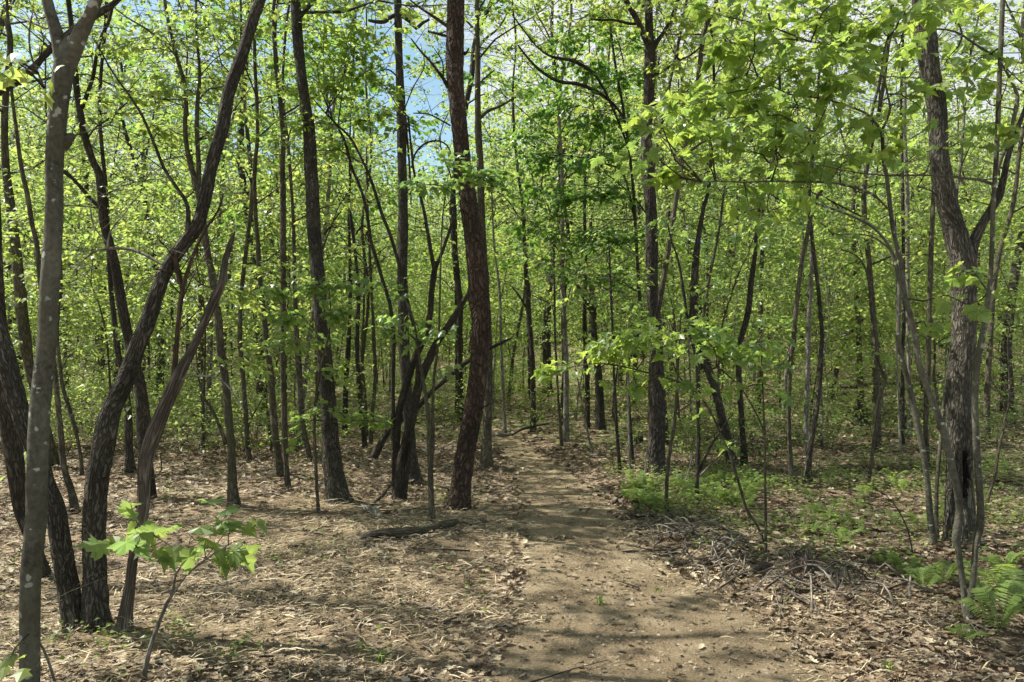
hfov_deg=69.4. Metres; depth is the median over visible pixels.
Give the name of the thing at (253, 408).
shrub
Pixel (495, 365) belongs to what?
shrub
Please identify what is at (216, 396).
shrub
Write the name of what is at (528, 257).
slender tree
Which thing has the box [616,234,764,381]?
understory tree
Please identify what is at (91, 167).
slender tree
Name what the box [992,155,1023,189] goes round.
slender tree
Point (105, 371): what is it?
shrub
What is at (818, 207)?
slender tree
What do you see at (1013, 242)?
understory tree
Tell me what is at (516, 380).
shrub
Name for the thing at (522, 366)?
shrub
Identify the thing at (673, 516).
fallen branch
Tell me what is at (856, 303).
understory tree
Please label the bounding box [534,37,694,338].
tall tree
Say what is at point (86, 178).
tall tree
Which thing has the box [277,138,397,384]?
slender tree
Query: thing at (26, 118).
slender tree
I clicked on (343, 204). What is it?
slender tree
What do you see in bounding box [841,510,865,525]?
fern
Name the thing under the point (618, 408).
shrub
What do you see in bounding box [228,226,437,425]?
understory tree
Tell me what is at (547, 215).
slender tree
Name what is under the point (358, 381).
slender tree
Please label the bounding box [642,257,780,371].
understory tree
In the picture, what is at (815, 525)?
fern
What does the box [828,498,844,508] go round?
fern
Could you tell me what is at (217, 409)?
shrub
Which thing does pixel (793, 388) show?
shrub
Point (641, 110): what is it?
slender tree
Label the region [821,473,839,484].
fern
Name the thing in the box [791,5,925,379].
slender tree
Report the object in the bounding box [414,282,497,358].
understory tree
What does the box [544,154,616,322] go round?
slender tree
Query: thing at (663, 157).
tall tree
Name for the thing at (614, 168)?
slender tree
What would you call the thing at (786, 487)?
ground cover
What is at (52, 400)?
shrub
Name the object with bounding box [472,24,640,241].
tall tree
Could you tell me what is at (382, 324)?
young tree
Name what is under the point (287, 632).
fallen branch
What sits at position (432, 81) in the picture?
sky
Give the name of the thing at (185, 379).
shrub
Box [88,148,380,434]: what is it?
understory tree
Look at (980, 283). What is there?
understory tree
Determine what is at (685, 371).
shrub
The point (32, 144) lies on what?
tall tree
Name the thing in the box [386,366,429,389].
shrub
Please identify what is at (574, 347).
young tree
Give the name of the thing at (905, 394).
shrub
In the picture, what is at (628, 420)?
dead sapling
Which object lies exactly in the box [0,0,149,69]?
tall tree
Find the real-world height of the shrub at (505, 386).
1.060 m
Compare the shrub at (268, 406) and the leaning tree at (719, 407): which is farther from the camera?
the shrub at (268, 406)
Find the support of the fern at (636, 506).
on the ground at (448, 655)
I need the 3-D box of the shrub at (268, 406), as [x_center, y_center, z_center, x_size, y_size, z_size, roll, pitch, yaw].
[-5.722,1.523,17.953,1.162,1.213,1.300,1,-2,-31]
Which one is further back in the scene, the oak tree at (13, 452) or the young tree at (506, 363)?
the young tree at (506, 363)
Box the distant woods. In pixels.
[0,29,1023,370]
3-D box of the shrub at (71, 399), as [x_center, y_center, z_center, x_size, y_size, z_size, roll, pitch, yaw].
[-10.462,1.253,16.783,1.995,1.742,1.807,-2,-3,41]
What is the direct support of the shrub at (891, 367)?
on the ground at (448, 655)
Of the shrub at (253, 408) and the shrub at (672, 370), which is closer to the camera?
the shrub at (253, 408)
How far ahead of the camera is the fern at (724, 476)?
9.48 m
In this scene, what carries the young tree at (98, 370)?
on the ground at (448, 655)
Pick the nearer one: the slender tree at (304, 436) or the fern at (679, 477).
the fern at (679, 477)
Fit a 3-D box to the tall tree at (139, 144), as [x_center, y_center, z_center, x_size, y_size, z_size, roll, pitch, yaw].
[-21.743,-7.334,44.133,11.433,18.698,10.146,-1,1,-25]
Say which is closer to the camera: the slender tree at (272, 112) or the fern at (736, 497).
the fern at (736, 497)
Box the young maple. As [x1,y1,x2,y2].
[78,0,278,505]
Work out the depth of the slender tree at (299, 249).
11.75 m
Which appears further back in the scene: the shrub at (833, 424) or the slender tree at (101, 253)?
the slender tree at (101, 253)
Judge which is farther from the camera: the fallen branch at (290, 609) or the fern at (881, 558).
the fern at (881, 558)
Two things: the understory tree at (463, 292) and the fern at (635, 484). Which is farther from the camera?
the understory tree at (463, 292)
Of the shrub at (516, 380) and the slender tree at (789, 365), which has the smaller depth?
the slender tree at (789, 365)
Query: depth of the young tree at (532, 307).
39.88 m
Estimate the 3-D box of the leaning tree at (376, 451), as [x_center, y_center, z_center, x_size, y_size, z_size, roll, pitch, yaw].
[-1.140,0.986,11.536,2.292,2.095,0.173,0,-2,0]
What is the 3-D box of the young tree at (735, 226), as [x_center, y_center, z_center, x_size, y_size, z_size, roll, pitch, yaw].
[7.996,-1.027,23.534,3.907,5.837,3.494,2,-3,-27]
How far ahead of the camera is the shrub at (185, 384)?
21.35 m
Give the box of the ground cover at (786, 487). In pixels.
[0,349,1023,681]
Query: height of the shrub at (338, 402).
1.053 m
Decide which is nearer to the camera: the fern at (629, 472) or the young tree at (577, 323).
the fern at (629, 472)
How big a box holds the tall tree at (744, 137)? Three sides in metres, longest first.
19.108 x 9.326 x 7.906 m
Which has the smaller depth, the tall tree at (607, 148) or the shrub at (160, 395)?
the shrub at (160, 395)
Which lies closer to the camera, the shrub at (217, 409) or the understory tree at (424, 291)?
the shrub at (217, 409)
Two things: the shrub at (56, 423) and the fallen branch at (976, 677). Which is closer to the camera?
the fallen branch at (976, 677)
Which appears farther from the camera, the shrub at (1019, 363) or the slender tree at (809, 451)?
the shrub at (1019, 363)
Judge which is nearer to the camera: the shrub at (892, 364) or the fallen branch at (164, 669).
the fallen branch at (164, 669)
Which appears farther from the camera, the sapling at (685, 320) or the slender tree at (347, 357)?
the slender tree at (347, 357)
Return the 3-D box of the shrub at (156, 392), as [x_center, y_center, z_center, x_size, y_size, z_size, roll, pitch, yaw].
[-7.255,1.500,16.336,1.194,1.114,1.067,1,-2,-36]
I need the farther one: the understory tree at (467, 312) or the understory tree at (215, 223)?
the understory tree at (467, 312)
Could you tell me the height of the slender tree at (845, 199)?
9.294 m
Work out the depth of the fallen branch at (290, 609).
4.64 m
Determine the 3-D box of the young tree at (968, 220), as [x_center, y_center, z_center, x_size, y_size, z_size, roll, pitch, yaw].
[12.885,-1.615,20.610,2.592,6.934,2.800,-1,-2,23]
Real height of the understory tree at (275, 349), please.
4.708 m
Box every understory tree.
[0,84,391,480]
[0,133,275,445]
[0,141,201,398]
[0,187,151,352]
[7,293,38,358]
[14,275,166,386]
[15,216,249,400]
[22,261,153,375]
[28,262,168,382]
[78,295,157,358]
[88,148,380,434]
[99,277,209,384]
[198,236,339,366]
[213,271,290,349]
[213,273,339,400]
[226,277,390,401]
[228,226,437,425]
[287,237,465,398]
[301,250,422,377]
[313,297,396,366]
[331,261,450,386]
[334,261,426,376]
[338,225,552,365]
[359,240,492,389]
[373,289,436,363]
[386,275,454,359]
[408,289,496,371]
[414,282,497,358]
[414,288,493,365]
[415,267,518,336]
[416,273,551,387]
[461,231,604,385]
[462,222,675,357]
[470,291,534,340]
[489,215,709,429]
[492,274,560,337]
[520,229,682,395]
[531,205,837,437]
[534,289,604,351]
[535,244,703,387]
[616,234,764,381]
[631,280,709,329]
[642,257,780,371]
[664,274,766,367]
[698,208,944,408]
[704,189,944,424]
[705,275,775,339]
[708,235,950,421]
[715,229,943,358]
[765,256,983,420]
[770,164,1023,429]
[788,212,1023,418]
[800,263,890,360]
[822,257,891,330]
[869,226,1023,371]
[876,268,1023,359]
[914,250,1010,349]
[931,245,1023,381]
[938,265,1023,370]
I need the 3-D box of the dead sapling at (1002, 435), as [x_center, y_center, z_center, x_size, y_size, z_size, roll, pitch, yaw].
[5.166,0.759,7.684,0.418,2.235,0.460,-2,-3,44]
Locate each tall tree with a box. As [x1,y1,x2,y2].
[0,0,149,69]
[0,0,278,400]
[0,48,76,259]
[0,52,108,317]
[1,57,107,380]
[2,0,181,386]
[31,53,228,344]
[61,7,209,374]
[106,0,430,410]
[128,0,391,389]
[202,35,356,282]
[206,51,392,232]
[345,0,681,394]
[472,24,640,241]
[528,0,799,347]
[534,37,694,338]
[537,0,747,380]
[548,0,852,372]
[570,52,695,356]
[656,17,774,319]
[657,1,845,373]
[694,0,877,358]
[721,0,891,364]
[785,0,1023,413]
[855,86,1009,347]
[917,0,1023,211]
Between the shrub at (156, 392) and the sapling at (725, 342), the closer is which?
the sapling at (725, 342)
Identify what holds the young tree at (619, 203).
on the ground at (448, 655)
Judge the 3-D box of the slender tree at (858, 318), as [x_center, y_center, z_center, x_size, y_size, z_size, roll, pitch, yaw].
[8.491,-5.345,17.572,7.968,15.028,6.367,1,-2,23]
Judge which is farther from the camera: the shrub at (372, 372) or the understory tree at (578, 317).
the shrub at (372, 372)
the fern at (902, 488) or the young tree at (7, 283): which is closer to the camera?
the fern at (902, 488)
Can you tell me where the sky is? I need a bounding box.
[0,0,1023,311]
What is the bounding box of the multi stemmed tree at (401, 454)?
[250,0,479,499]
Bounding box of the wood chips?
[0,455,1023,681]
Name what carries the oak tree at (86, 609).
on the ground at (448, 655)
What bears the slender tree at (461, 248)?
on the ground at (448, 655)
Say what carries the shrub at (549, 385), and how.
on the ground at (448, 655)
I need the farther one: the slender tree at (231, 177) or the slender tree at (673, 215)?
the slender tree at (231, 177)
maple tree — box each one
[0,0,169,681]
[497,0,661,463]
[572,0,1023,620]
[683,2,1023,545]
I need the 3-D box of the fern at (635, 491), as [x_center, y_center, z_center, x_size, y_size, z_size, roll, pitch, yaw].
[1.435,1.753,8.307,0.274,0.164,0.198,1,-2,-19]
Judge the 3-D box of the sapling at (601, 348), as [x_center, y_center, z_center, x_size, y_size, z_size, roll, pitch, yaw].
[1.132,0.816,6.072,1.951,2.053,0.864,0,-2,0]
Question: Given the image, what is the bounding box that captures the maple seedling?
[71,495,267,681]
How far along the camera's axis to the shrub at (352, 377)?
30.34 m
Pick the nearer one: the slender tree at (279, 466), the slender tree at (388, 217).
the slender tree at (279, 466)
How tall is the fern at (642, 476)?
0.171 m
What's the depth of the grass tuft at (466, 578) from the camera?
5.29 m
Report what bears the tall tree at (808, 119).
on the ground at (448, 655)
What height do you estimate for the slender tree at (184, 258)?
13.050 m
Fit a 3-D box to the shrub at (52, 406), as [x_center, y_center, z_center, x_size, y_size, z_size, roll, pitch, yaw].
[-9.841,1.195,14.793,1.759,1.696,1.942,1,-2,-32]
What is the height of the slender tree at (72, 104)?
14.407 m
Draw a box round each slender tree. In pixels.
[0,0,120,513]
[0,0,144,338]
[0,0,168,409]
[0,0,181,467]
[0,0,249,472]
[0,12,109,329]
[0,13,83,297]
[0,39,163,401]
[0,41,150,386]
[0,52,135,326]
[0,78,114,288]
[0,111,129,392]
[3,31,78,256]
[4,72,165,388]
[10,103,117,381]
[21,133,96,375]
[21,164,104,290]
[31,2,191,399]
[35,0,226,384]
[40,159,167,329]
[61,0,409,476]
[66,192,157,345]
[69,28,272,376]
[77,0,320,433]
[85,0,392,440]
[86,0,273,401]
[86,184,200,387]
[112,144,239,373]
[116,159,186,308]
[118,102,233,348]
[126,1,323,416]
[130,0,358,461]
[135,70,276,393]
[151,0,415,386]
[155,0,390,462]
[159,0,418,488]
[161,0,468,447]
[171,164,294,380]
[182,120,280,385]
[190,12,351,387]
[208,186,286,374]
[224,3,410,418]
[230,121,379,379]
[233,169,320,362]
[235,2,447,432]
[244,4,488,448]
[259,109,346,362]
[260,13,437,339]
[264,34,444,358]
[273,0,453,428]
[273,129,390,294]
[274,133,389,383]
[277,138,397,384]
[306,114,396,376]
[320,159,395,379]
[330,199,396,360]
[331,42,539,412]
[408,73,568,309]
[409,0,751,441]
[416,0,582,468]
[417,0,539,421]
[426,131,520,371]
[430,0,707,423]
[435,149,531,372]
[435,175,523,298]
[445,0,601,431]
[449,99,604,399]
[459,136,589,390]
[465,0,625,398]
[487,0,785,444]
[487,130,590,321]
[503,0,681,402]
[505,0,694,428]
[516,157,593,319]
[532,10,724,404]
[540,140,629,333]
[541,111,662,372]
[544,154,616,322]
[549,0,815,434]
[568,73,696,371]
[570,116,673,324]
[593,0,745,390]
[604,140,710,287]
[604,155,705,331]
[616,0,912,413]
[619,0,951,484]
[620,0,883,465]
[625,46,813,380]
[628,106,811,450]
[641,170,731,283]
[670,117,789,314]
[691,0,921,417]
[692,25,790,347]
[701,99,839,380]
[705,0,986,409]
[705,141,763,311]
[708,180,790,316]
[723,54,847,337]
[730,0,993,402]
[730,0,1023,451]
[739,156,838,368]
[741,183,842,352]
[747,122,855,350]
[749,0,999,438]
[752,0,1013,445]
[758,155,847,483]
[778,126,848,349]
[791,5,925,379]
[804,0,1023,469]
[804,18,962,275]
[829,113,993,391]
[850,130,949,287]
[868,136,933,311]
[876,0,1023,384]
[877,153,991,347]
[892,0,1023,378]
[893,0,1023,439]
[916,114,1023,299]
[979,96,1023,252]
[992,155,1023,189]
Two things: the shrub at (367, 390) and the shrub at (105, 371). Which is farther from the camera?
the shrub at (367, 390)
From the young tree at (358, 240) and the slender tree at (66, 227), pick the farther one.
the slender tree at (66, 227)
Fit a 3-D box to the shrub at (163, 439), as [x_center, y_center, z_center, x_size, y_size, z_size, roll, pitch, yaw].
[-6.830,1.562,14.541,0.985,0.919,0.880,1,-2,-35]
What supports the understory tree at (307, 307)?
on the ground at (448, 655)
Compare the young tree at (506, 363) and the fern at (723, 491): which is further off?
the young tree at (506, 363)
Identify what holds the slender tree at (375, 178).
on the ground at (448, 655)
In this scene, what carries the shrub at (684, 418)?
on the ground at (448, 655)
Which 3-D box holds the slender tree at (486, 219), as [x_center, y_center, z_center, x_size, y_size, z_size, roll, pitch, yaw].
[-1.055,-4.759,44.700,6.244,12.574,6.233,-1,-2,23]
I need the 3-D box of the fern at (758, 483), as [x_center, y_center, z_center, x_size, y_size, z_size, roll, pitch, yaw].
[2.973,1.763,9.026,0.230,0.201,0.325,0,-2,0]
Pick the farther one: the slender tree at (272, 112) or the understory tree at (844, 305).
the understory tree at (844, 305)
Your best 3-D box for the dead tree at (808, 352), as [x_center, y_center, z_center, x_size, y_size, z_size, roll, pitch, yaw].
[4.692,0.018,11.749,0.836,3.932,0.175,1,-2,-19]
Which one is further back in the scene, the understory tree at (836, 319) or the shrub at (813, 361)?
the shrub at (813, 361)
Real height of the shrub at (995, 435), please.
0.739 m
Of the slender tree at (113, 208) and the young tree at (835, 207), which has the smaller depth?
the young tree at (835, 207)
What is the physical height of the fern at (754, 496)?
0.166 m
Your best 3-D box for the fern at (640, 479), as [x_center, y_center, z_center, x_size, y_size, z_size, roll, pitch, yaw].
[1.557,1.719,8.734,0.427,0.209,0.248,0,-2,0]
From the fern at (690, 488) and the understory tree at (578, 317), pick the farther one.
the understory tree at (578, 317)
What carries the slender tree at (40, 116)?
on the ground at (448, 655)
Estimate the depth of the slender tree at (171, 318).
36.23 m
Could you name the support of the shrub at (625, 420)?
on the ground at (448, 655)
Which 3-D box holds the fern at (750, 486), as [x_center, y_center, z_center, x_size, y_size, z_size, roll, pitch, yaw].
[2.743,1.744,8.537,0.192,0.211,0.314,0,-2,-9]
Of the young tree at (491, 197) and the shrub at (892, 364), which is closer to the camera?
the young tree at (491, 197)
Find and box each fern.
[620,480,634,491]
[620,488,636,502]
[621,490,635,502]
[624,469,644,478]
[627,477,659,490]
[630,479,647,488]
[631,488,645,502]
[631,503,644,512]
[638,489,648,502]
[639,496,663,506]
[640,473,653,482]
[645,495,662,507]
[647,477,664,489]
[651,493,675,503]
[667,498,681,507]
[670,473,691,487]
[680,485,698,503]
[681,482,703,496]
[689,477,706,487]
[690,482,711,492]
[703,492,733,501]
[704,472,717,482]
[704,482,721,489]
[715,489,744,501]
[716,487,742,502]
[718,471,739,484]
[731,483,742,493]
[733,495,757,505]
[740,490,753,499]
[742,482,758,499]
[744,478,763,487]
[746,469,758,477]
[754,474,778,486]
[757,456,772,465]
[797,503,824,516]
[799,488,823,503]
[801,521,819,534]
[813,513,835,526]
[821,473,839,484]
[823,527,862,542]
[826,511,857,527]
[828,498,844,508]
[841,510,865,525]
[850,499,867,508]
[853,486,873,496]
[853,492,865,503]
[869,550,898,566]
[879,468,909,476]
[880,545,925,573]
[885,510,903,521]
[888,476,908,494]
[903,566,943,591]
[906,512,926,531]
[927,559,969,582]
[945,623,989,641]
[954,558,1018,597]
[959,574,1023,632]
[978,551,1023,573]
[980,568,1023,607]
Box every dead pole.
[370,482,393,504]
[685,439,696,479]
[694,438,736,481]
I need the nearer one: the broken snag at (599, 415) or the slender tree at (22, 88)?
the broken snag at (599, 415)
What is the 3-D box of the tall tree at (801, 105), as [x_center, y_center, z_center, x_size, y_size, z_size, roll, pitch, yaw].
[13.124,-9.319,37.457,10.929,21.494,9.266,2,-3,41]
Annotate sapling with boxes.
[253,268,394,512]
[365,147,518,521]
[531,316,763,543]
[573,358,593,453]
[626,322,630,482]
[646,213,745,502]
[647,306,700,512]
[657,313,796,552]
[866,484,913,555]
[984,307,1023,510]
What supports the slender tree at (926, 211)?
on the ground at (448, 655)
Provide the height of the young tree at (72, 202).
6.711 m
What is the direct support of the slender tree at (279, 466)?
on the ground at (448, 655)
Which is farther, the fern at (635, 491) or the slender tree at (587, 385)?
the slender tree at (587, 385)
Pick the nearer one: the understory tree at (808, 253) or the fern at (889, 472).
the fern at (889, 472)
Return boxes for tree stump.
[785,546,821,577]
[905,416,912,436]
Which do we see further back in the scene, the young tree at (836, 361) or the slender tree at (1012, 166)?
the slender tree at (1012, 166)
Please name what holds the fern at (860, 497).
on the ground at (448, 655)
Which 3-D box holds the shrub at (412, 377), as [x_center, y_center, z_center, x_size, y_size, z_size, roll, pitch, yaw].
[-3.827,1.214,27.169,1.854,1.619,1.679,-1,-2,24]
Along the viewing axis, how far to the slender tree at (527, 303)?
16.16 m
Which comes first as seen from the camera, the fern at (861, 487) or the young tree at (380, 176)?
the fern at (861, 487)
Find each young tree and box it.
[0,107,95,356]
[0,119,190,394]
[0,142,63,372]
[0,165,89,346]
[1,204,137,475]
[37,244,159,399]
[57,226,184,403]
[78,254,138,372]
[85,262,140,385]
[121,127,301,428]
[178,146,247,377]
[194,111,418,450]
[221,244,293,387]
[235,200,394,430]
[278,173,431,381]
[278,237,347,390]
[288,131,465,443]
[297,214,445,435]
[350,264,422,383]
[365,247,428,376]
[374,201,411,381]
[382,288,434,360]
[396,224,538,397]
[409,249,446,386]
[411,283,454,360]
[412,259,470,366]
[413,245,468,364]
[426,208,646,448]
[437,151,549,432]
[449,252,554,393]
[486,155,551,411]
[505,211,693,474]
[511,251,557,362]
[515,213,548,360]
[523,228,601,356]
[537,238,633,387]
[538,176,675,420]
[552,80,677,400]
[558,253,612,355]
[567,195,645,420]
[598,172,722,374]
[600,79,822,428]
[615,268,676,374]
[657,201,724,402]
[660,84,798,425]
[673,220,806,438]
[693,213,777,351]
[695,137,807,413]
[702,193,827,407]
[704,216,818,376]
[712,137,938,445]
[727,200,846,380]
[764,198,809,378]
[795,195,1023,457]
[800,190,869,329]
[805,179,855,372]
[821,233,890,361]
[823,271,901,364]
[826,224,937,371]
[841,249,896,482]
[860,216,980,367]
[865,41,1023,376]
[875,183,1023,418]
[886,222,985,360]
[905,233,989,370]
[909,101,1023,335]
[917,168,1022,315]
[940,194,1023,393]
[960,149,1023,372]
[978,166,1023,386]
[980,228,1023,352]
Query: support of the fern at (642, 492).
on the ground at (448, 655)
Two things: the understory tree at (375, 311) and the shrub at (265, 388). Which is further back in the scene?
the understory tree at (375, 311)
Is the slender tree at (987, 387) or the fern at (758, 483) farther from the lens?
the slender tree at (987, 387)
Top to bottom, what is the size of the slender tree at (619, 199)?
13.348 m
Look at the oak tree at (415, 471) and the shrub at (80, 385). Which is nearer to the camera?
the oak tree at (415, 471)
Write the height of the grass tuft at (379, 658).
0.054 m
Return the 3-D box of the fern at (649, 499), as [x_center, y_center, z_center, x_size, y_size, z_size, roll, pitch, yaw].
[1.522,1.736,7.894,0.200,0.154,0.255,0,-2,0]
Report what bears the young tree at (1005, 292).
on the ground at (448, 655)
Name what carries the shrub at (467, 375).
on the ground at (448, 655)
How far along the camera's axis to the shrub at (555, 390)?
22.90 m
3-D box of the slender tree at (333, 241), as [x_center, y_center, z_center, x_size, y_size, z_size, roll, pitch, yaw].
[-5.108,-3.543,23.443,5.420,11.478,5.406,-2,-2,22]
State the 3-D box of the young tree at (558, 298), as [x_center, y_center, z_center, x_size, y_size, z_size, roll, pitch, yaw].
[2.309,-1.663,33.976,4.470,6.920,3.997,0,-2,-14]
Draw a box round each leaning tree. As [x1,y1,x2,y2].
[0,0,283,498]
[368,337,511,460]
[601,0,819,468]
[831,268,925,398]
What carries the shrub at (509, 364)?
on the ground at (448, 655)
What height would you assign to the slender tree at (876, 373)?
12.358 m
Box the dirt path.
[480,423,835,681]
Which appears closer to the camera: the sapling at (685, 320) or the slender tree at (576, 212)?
the sapling at (685, 320)
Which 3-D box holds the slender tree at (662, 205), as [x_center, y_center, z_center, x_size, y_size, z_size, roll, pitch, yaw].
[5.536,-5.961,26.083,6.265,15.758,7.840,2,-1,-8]
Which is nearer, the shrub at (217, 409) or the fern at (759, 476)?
the fern at (759, 476)
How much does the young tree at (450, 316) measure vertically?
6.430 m
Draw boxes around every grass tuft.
[377,649,387,661]
[410,589,417,597]
[459,567,473,584]
[597,592,608,604]
[880,660,898,672]
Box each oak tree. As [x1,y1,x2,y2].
[0,0,279,632]
[0,200,53,578]
[235,0,508,503]
[361,0,438,484]
[433,0,765,474]
[912,0,1023,546]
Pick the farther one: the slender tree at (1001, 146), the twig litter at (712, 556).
the slender tree at (1001, 146)
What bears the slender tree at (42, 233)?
on the ground at (448, 655)
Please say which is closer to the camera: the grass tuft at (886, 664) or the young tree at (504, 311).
the grass tuft at (886, 664)
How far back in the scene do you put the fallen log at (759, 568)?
5.45 m
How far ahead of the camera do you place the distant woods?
54.67 m
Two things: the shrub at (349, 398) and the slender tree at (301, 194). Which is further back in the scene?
the slender tree at (301, 194)
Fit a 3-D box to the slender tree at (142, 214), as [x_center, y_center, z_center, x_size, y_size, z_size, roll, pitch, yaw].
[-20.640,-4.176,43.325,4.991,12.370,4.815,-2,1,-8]
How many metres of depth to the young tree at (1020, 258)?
15.38 m
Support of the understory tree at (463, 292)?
on the ground at (448, 655)
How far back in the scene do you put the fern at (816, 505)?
7.52 m
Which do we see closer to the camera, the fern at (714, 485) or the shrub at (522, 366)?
the fern at (714, 485)
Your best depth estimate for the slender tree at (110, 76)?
26.43 m
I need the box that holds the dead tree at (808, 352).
[781,245,827,458]
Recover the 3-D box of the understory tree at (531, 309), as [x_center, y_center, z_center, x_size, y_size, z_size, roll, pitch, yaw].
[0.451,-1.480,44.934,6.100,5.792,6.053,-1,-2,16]
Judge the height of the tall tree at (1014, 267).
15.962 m
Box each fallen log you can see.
[360,518,461,538]
[493,432,510,436]
[746,563,773,578]
[822,382,900,389]
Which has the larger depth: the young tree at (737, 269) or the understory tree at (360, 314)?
the understory tree at (360, 314)
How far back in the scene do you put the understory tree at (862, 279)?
44.28 m
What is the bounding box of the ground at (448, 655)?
[0,299,1023,681]
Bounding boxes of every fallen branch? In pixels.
[137,578,181,584]
[154,656,170,681]
[184,650,217,662]
[272,629,307,634]
[286,608,308,617]
[364,543,392,562]
[398,602,486,618]
[478,616,499,629]
[511,423,552,435]
[581,451,621,455]
[612,486,630,504]
[632,513,718,520]
[775,559,879,616]
[935,614,988,640]
[958,676,987,679]
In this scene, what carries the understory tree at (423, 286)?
on the ground at (448, 655)
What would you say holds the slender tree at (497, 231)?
on the ground at (448, 655)
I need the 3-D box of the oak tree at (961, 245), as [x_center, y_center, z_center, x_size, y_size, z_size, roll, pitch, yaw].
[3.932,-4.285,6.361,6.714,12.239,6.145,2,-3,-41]
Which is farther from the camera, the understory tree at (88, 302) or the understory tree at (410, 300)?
the understory tree at (88, 302)
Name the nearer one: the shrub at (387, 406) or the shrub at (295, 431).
the shrub at (295, 431)
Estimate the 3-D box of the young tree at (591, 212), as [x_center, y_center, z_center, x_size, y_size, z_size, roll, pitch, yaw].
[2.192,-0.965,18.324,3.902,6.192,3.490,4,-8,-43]
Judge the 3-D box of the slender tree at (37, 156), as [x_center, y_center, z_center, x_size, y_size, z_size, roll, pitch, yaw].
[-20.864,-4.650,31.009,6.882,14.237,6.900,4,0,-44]
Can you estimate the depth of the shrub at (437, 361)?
25.09 m
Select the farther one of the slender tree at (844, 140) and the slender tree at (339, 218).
the slender tree at (339, 218)
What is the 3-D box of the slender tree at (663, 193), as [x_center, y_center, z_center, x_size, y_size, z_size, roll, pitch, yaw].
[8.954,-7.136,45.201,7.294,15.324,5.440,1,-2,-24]
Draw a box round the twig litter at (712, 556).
[0,432,1023,681]
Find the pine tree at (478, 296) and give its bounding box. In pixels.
[395,0,519,510]
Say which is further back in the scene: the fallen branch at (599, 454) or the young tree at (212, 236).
the young tree at (212, 236)
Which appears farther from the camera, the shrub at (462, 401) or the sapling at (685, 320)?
the shrub at (462, 401)
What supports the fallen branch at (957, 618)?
on the ground at (448, 655)
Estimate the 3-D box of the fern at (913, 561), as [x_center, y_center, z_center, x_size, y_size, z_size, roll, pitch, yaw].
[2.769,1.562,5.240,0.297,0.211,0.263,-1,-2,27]
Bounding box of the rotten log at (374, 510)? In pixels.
[361,505,383,518]
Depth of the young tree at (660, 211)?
22.67 m
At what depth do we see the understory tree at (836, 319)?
20.12 m
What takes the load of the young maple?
on the ground at (448, 655)
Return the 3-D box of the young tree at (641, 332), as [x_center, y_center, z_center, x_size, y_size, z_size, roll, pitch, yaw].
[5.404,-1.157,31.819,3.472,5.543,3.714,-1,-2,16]
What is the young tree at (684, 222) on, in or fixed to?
on the ground at (448, 655)
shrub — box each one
[18,359,70,430]
[19,360,76,436]
[20,340,114,417]
[21,369,82,416]
[23,344,124,454]
[23,358,102,429]
[50,404,78,441]
[51,355,123,432]
[51,392,115,454]
[52,399,134,450]
[56,332,110,403]
[58,357,107,399]
[61,377,89,418]
[69,365,96,398]
[85,381,134,420]
[90,370,157,424]
[92,393,163,445]
[112,348,171,398]
[115,361,168,403]
[118,399,172,438]
[120,376,205,429]
[133,341,218,418]
[134,357,200,414]
[149,400,191,440]
[153,357,205,411]
[153,384,205,432]
[155,352,240,423]
[165,361,199,394]
[166,370,244,458]
[170,378,242,440]
[173,387,213,414]
[184,384,250,414]
[193,412,244,455]
[197,362,253,402]
[201,389,293,457]
[206,361,289,438]
[209,360,290,438]
[220,339,312,424]
[249,382,295,424]
[264,372,374,457]
[277,404,308,437]
[287,368,338,410]
[305,398,357,445]
[308,361,388,432]
[333,358,371,386]
[350,370,382,404]
[364,359,385,377]
[367,381,412,430]
[382,354,438,390]
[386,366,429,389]
[396,328,467,395]
[411,355,466,415]
[412,376,449,412]
[417,372,467,427]
[462,327,541,402]
[462,339,516,393]
[463,347,499,384]
[464,357,517,400]
[494,372,520,404]
[496,364,527,393]
[497,341,541,385]
[503,332,539,360]
[505,347,541,392]
[508,363,537,396]
[509,359,580,417]
[514,387,537,412]
[524,378,590,435]
[536,364,572,399]
[559,359,612,407]
[590,364,612,380]
[602,335,688,426]
[603,373,639,418]
[606,376,665,418]
[607,414,646,452]
[617,351,647,384]
[634,435,643,443]
[637,346,702,402]
[641,369,732,449]
[665,396,735,463]
[665,408,710,462]
[666,407,718,462]
[667,370,692,400]
[668,353,702,394]
[693,359,794,443]
[694,324,859,461]
[700,348,735,384]
[701,364,761,415]
[709,392,797,461]
[710,398,761,439]
[781,379,825,422]
[785,379,874,448]
[785,387,848,443]
[786,363,872,426]
[795,342,842,373]
[811,359,866,412]
[813,349,869,404]
[825,354,932,436]
[851,407,868,426]
[865,343,918,379]
[866,345,919,387]
[884,377,923,415]
[885,404,982,466]
[894,395,941,438]
[929,376,982,410]
[934,384,997,427]
[936,346,1023,438]
[972,361,1023,401]
[979,367,1023,430]
[979,412,1021,448]
[984,331,1022,375]
[1012,343,1023,380]
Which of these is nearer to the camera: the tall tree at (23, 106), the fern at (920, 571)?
the fern at (920, 571)
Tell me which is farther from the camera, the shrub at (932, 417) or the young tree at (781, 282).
the young tree at (781, 282)
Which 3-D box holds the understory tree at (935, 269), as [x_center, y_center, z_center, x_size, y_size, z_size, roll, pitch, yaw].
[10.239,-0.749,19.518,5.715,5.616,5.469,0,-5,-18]
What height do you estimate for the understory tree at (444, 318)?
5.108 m
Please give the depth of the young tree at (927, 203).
17.89 m
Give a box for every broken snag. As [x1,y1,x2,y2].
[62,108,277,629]
[572,283,605,429]

